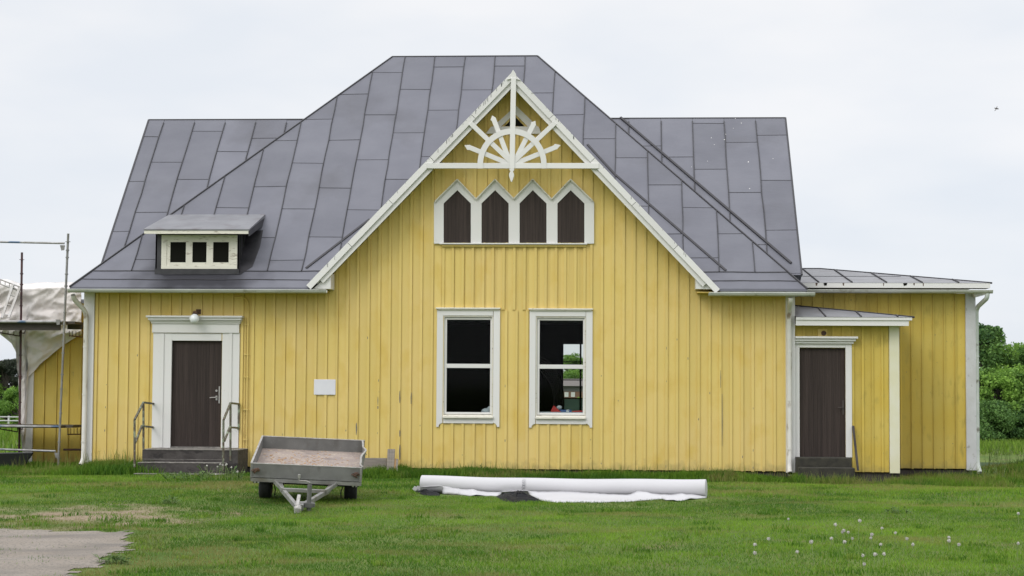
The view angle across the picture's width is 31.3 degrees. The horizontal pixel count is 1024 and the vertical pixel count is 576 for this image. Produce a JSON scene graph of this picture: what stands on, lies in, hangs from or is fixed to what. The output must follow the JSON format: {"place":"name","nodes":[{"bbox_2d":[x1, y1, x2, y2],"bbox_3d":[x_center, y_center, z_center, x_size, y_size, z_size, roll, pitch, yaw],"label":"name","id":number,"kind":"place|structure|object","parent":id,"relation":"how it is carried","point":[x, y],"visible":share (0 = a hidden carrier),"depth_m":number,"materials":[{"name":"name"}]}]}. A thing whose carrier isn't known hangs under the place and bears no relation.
{"place":"outdoors","nodes":[
{"label":"outdoors","id":0,"kind":"place"},
{"bbox_2d":[0,529,134,575],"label":"path","id":1,"kind":"structure","parent":0,"point":[79,546],"depth_m":17.73,"materials":[{"name":"grey concrete"}]},
{"bbox_2d":[0,437,1023,575],"bbox_3d":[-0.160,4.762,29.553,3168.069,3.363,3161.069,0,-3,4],"label":"ground","id":2,"kind":"structure","parent":0,"point":[76,517],"depth_m":20.19,"materials":[{"name":"green plant"}]},
{"bbox_2d":[0,375,5,410],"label":"tree","id":3,"kind":"object","parent":2,"relation":"on","point":[1,390],"visible":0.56,"depth_m":156.42,"materials":[{"name":"green plant"}]},
{"bbox_2d":[0,359,17,421],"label":"tree","id":4,"kind":"object","parent":2,"relation":"on","point":[9,367],"visible":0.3,"depth_m":156.73,"materials":[{"name":"green plant"}]},
{"bbox_2d":[0,416,17,423],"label":"fence","id":5,"kind":"object","parent":2,"relation":"on","point":[8,420],"visible":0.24,"depth_m":123.25,"materials":[{"name":"white paint"}]},
{"bbox_2d":[0,385,18,423],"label":"tree","id":6,"kind":"object","parent":2,"relation":"on","point":[9,403],"visible":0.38,"depth_m":137.68,"materials":[{"name":"green plant"}]},
{"bbox_2d":[1,358,17,408],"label":"tree","id":7,"kind":"object","parent":2,"relation":"on","point":[11,374],"visible":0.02,"depth_m":159.81,"materials":[{"name":"green plant"}]},
{"bbox_2d":[0,452,32,466],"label":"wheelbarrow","id":8,"kind":"object","parent":2,"relation":"on","point":[6,459],"visible":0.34,"depth_m":36.71,"materials":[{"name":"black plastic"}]},
{"bbox_2d":[0,234,83,465],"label":"scaffold","id":9,"kind":"object","parent":2,"relation":"on","point":[21,325],"visible":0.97,"depth_m":37.37,"materials":[{"name":"metal"}]},
{"bbox_2d":[1,284,20,317],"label":"ladder","id":10,"kind":"object","parent":9,"relation":"on","point":[8,299],"visible":1,"depth_m":38.03,"materials":[{"name":"metal"}]},
{"bbox_2d":[0,279,81,451],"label":"tarpaulin","id":11,"kind":"object","parent":9,"relation":"hanging from","point":[42,300],"visible":0.73,"depth_m":38.44,"materials":[{"name":"white plastic"}]},
{"bbox_2d":[93,553,131,564],"bbox_3d":[-3.555,2.420,16.330,0.402,0.123,0.244,0,-3,4],"label":"weed","id":12,"kind":"object","parent":2,"relation":"on","point":[114,558],"visible":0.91,"depth_m":16.30,"materials":[{"name":"green plant"}]},
{"bbox_2d":[160,495,180,503],"bbox_3d":[-4.580,2.852,24.557,0.280,0.141,0.247,-1,-4,30],"label":"weed","id":13,"kind":"object","parent":2,"relation":"on","point":[173,499],"visible":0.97,"depth_m":24.57,"materials":[{"name":"green plant"}]},
{"bbox_2d":[162,471,214,480],"bbox_3d":[-5.439,3.125,30.410,0.942,0.187,0.552,0,-3,4],"label":"weed","id":14,"kind":"object","parent":2,"relation":"on","point":[173,477],"visible":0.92,"depth_m":30.38,"materials":[{"name":"green plant"}]},
{"bbox_2d":[134,448,247,475],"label":"stone steps","id":15,"kind":"structure","parent":2,"relation":"on","point":[178,460],"depth_m":35.56,"materials":[{"name":"grey stone"}]},
{"bbox_2d":[133,401,153,466],"bbox_3d":[-7.196,2.841,35.739,0.065,1.245,1.682,0,-3,1],"label":"handrail","id":16,"kind":"object","parent":15,"relation":"on","point":[143,425],"visible":1,"depth_m":35.40,"materials":[{"name":"grey metal"}]},
{"bbox_2d":[222,402,239,469],"bbox_3d":[-5.475,2.870,35.638,0.054,1.290,1.699,0,-3,1],"label":"handrail","id":17,"kind":"object","parent":15,"relation":"on","point":[230,427],"visible":1,"depth_m":35.52,"materials":[{"name":"grey metal"}]},
{"bbox_2d":[197,464,244,479],"bbox_3d":[-4.895,3.111,30.902,0.871,0.275,0.508,0,-3,4],"label":"weed","id":18,"kind":"object","parent":2,"relation":"on","point":[233,474],"visible":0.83,"depth_m":30.85,"materials":[{"name":"green plant"}]},
{"bbox_2d":[250,436,366,513],"bbox_3d":[-2.804,2.675,25.102,1.554,0.833,3.754,3,5,-4],"label":"utility trailer","id":19,"kind":"object","parent":2,"relation":"on","point":[279,462],"visible":0.98,"depth_m":25.74,"materials":[{"name":"metal"}]},
{"bbox_2d":[363,464,386,468],"bbox_3d":[-2.876,3.530,36.027,0.814,0.119,0.030,0,-3,4],"label":"plank","id":20,"kind":"object","parent":2,"relation":"on","point":[368,465],"visible":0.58,"depth_m":36.01,"materials":[{"name":"grey wood"}]},
{"bbox_2d":[389,449,391,469],"bbox_3d":[-2.389,3.389,35.939,0.051,0.443,0.168,0,-3,7],"label":"wooden stake","id":21,"kind":"object","parent":2,"relation":"on","point":[390,457],"visible":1,"depth_m":35.94,"materials":[{"name":"grey wood"}]},
{"bbox_2d":[24,55,992,482],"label":"wooden house","id":22,"kind":"structure","parent":2,"relation":"on","point":[424,261],"depth_m":36.50,"materials":[{"name":"yellow paint"}]},
{"bbox_2d":[171,341,221,446],"bbox_3d":[-6.323,2.122,36.632,1.024,2.103,0.096,0,-3,4],"label":"door","id":23,"kind":"structure","parent":22,"relation":"in","point":[196,365],"depth_m":36.65,"materials":[{"name":"brown wood"}]},
{"bbox_2d":[314,379,335,394],"bbox_3d":[-3.730,1.974,36.422,0.434,0.306,0.012,0,-3,4],"label":"plaque","id":24,"kind":"object","parent":22,"relation":"attached to","point":[324,386],"visible":1,"depth_m":36.42,"materials":[{"name":"white metal"}]},
{"bbox_2d":[436,307,500,426],"bbox_3d":[-0.876,1.575,36.299,1.285,2.368,0.190,0,-3,4],"label":"window","id":25,"kind":"structure","parent":22,"relation":"in","point":[449,313],"depth_m":36.27,"materials":[{"name":"white paint"}]},
{"bbox_2d":[481,406,489,414],"bbox_3d":[-0.504,2.438,36.404,0.220,0.178,0.132,0,-3,4],"label":"plastic bag","id":26,"kind":"object","parent":22,"relation":"in","point":[486,409],"visible":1,"depth_m":36.36,"materials":[{"name":"white plastic"}]},
{"bbox_2d":[540,356,563,409],"bbox_3d":[0.508,2.215,39.042,1.203,1.565,0.744,0,-3,4],"label":"ribbed duct","id":27,"kind":"object","parent":22,"relation":"in","point":[556,394],"visible":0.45,"depth_m":39.03,"materials":[{"name":"black plastic"}]},
{"bbox_2d":[539,412,582,412],"bbox_3d":[0.977,2.479,36.367,0.873,0.030,0.325,0,-3,4],"label":"cloth","id":28,"kind":"object","parent":22,"relation":"on","point":[560,412],"visible":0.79,"depth_m":36.20,"materials":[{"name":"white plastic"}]},
{"bbox_2d":[551,406,560,411],"bbox_3d":[0.886,2.409,36.283,0.229,0.163,0.030,0,-3,4],"label":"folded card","id":29,"kind":"object","parent":28,"relation":"on","point":[554,409],"visible":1,"depth_m":36.27,"materials":[{"name":"red paper"}]},
{"bbox_2d":[529,308,592,427],"bbox_3d":[0.963,1.585,36.183,1.276,2.361,0.190,0,-3,4],"label":"window","id":30,"kind":"structure","parent":22,"relation":"in","point":[585,315],"depth_m":36.16,"materials":[{"name":"white paint"}]},
{"bbox_2d":[560,343,582,410],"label":"window","id":31,"kind":"structure","parent":22,"relation":"in","point":[574,404],"depth_m":44.14,"materials":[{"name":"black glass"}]},
{"bbox_2d":[799,348,844,456],"bbox_3d":[6.102,2.260,35.950,0.892,2.150,0.099,0,-3,4],"label":"door","id":32,"kind":"structure","parent":22,"relation":"in","point":[822,370],"depth_m":35.96,"materials":[{"name":"brown wood"}]},
{"bbox_2d":[852,426,858,470],"bbox_3d":[6.694,3.118,35.630,0.047,0.870,0.319,1,-3,-7],"label":"iron bar","id":33,"kind":"object","parent":22,"relation":"attached to","point":[855,447],"visible":1,"depth_m":35.62,"materials":[{"name":"metal"}]},
{"bbox_2d":[0,474,1023,500],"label":"lawn grass","id":34,"kind":"structure","parent":2,"relation":"on","point":[933,490],"depth_m":28.94,"materials":[{"name":"green plant"}]},
{"bbox_2d":[0,423,1023,454],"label":"meadow grass","id":35,"kind":"structure","parent":2,"relation":"on","point":[12,437],"depth_m":108.43,"materials":[{"name":"green plant"}]},
{"bbox_2d":[0,474,1023,575],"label":"lawn clumps","id":36,"kind":"object","parent":2,"relation":"on","point":[844,556],"visible":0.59,"depth_m":20.14,"materials":[{"name":"green plant"}]},
{"bbox_2d":[413,475,706,502],"bbox_3d":[0.353,2.931,26.761,4.664,0.302,2.202,-1,-3,24],"label":"membrane roll","id":37,"kind":"object","parent":2,"relation":"on","point":[565,490],"visible":0.98,"depth_m":26.94,"materials":[{"name":"white plastic"}]},
{"bbox_2d":[563,379,582,397],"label":"distant house","id":38,"kind":"structure","parent":2,"relation":"on","point":[571,388],"depth_m":160.94,"materials":[{"name":"white paint"}]},
{"bbox_2d":[563,352,582,374],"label":"tree","id":39,"kind":"object","parent":2,"relation":"on","point":[571,357],"visible":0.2,"depth_m":185.37,"materials":[{"name":"green plant"}]},
{"bbox_2d":[563,369,582,378],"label":"tree","id":40,"kind":"object","parent":2,"relation":"on","point":[572,374],"visible":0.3,"depth_m":180.01,"materials":[{"name":"green plant"}]},
{"bbox_2d":[809,540,813,565],"bbox_3d":[2.702,2.402,16.503,0.039,0.265,0.044,1,-3,-3],"label":"dandelion","id":41,"kind":"object","parent":2,"relation":"on","point":[811,542],"visible":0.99,"depth_m":16.50,"materials":[{"name":"white plant"}]},
{"bbox_2d":[795,457,854,481],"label":"stone steps","id":42,"kind":"structure","parent":2,"relation":"on","point":[829,466],"depth_m":35.33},
{"bbox_2d":[885,506,910,513],"bbox_3d":[4.879,2.813,23.104,0.381,0.119,0.214,-2,-4,36],"label":"weed","id":43,"kind":"object","parent":2,"relation":"on","point":[894,510],"visible":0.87,"depth_m":23.10,"materials":[{"name":"green plant"}]},
{"bbox_2d":[968,463,1005,477],"bbox_3d":[9.562,3.730,36.755,0.802,0.476,0.501,0,-3,4],"label":"weed","id":44,"kind":"object","parent":2,"relation":"on","point":[995,472],"visible":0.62,"depth_m":36.75,"materials":[{"name":"green plant"}]},
{"bbox_2d":[979,370,995,432],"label":"tree","id":45,"kind":"object","parent":2,"relation":"on","point":[980,375],"visible":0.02,"depth_m":124.32,"materials":[{"name":"green plant"}]},
{"bbox_2d":[979,322,1020,392],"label":"tree","id":46,"kind":"object","parent":2,"relation":"on","point":[990,334],"visible":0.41,"depth_m":137.01,"materials":[{"name":"green plant"}]},
{"bbox_2d":[979,343,1020,392],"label":"tree","id":47,"kind":"object","parent":2,"relation":"on","point":[1013,354],"visible":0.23,"depth_m":137.21,"materials":[{"name":"green plant"}]},
{"bbox_2d":[979,399,1023,441],"bbox_3d":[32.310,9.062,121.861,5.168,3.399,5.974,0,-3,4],"label":"bush","id":48,"kind":"object","parent":2,"relation":"on","point":[990,409],"visible":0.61,"depth_m":120.58,"materials":[{"name":"green plant"}]},
{"bbox_2d":[979,367,1023,431],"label":"tree","id":49,"kind":"object","parent":2,"relation":"on","point":[1008,383],"visible":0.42,"depth_m":123.78,"materials":[{"name":"green plant"}]},
{"bbox_2d":[982,442,1023,465],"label":"weed","id":50,"kind":"object","parent":2,"relation":"on","point":[995,455],"visible":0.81,"depth_m":41.42,"materials":[{"name":"green plant"}]},
{"bbox_2d":[992,363,1023,403],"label":"tree","id":51,"kind":"object","parent":2,"relation":"on","point":[1017,370],"visible":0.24,"depth_m":124.91,"materials":[{"name":"green plant"}]},
{"bbox_2d":[998,342,1023,390],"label":"tree","id":52,"kind":"object","parent":2,"relation":"on","point":[1018,345],"visible":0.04,"depth_m":141.32,"materials":[{"name":"green plant"}]},
{"bbox_2d":[1012,347,1023,368],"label":"tree","id":53,"kind":"object","parent":2,"relation":"on","point":[1021,356],"visible":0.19,"depth_m":139.59,"materials":[{"name":"green plant"}]},
{"bbox_2d":[0,449,1023,487],"bbox_3d":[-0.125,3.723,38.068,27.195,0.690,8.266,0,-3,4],"label":"long grass","id":54,"kind":"structure","parent":0,"point":[100,467],"depth_m":35.35,"materials":[{"name":"green plant"}]},
{"bbox_2d":[364,458,386,463],"bbox_3d":[-2.892,3.414,36.084,0.849,0.122,0.030,0,-3,4],"label":"plank","id":55,"kind":"object","parent":54,"relation":"on","point":[375,460],"visible":0.58,"depth_m":36.06,"materials":[{"name":"grey wood"}]},
{"bbox_2d":[387,449,389,469],"bbox_3d":[-2.434,3.389,35.941,0.046,0.442,0.165,0,-3,4],"label":"wooden stake","id":56,"kind":"object","parent":54,"relation":"on","point":[388,452],"visible":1,"depth_m":35.94,"materials":[{"name":"grey wood"}]},
{"bbox_2d":[391,449,394,468],"bbox_3d":[-2.339,3.388,35.936,0.059,0.443,0.167,0,-3,6],"label":"wooden stake","id":57,"kind":"object","parent":54,"relation":"on","point":[393,458],"visible":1,"depth_m":35.94,"materials":[{"name":"grey wood"}]},
{"bbox_2d":[0,0,1023,370],"label":"sky","id":58,"kind":"structure","parent":0,"point":[904,161],"materials":[{"name":"white"}]},
{"bbox_2d":[980,462,1003,466],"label":"grass","id":59,"kind":"structure","parent":0,"point":[986,463],"depth_m":101.66,"materials":[{"name":"green plant"}]}
]}

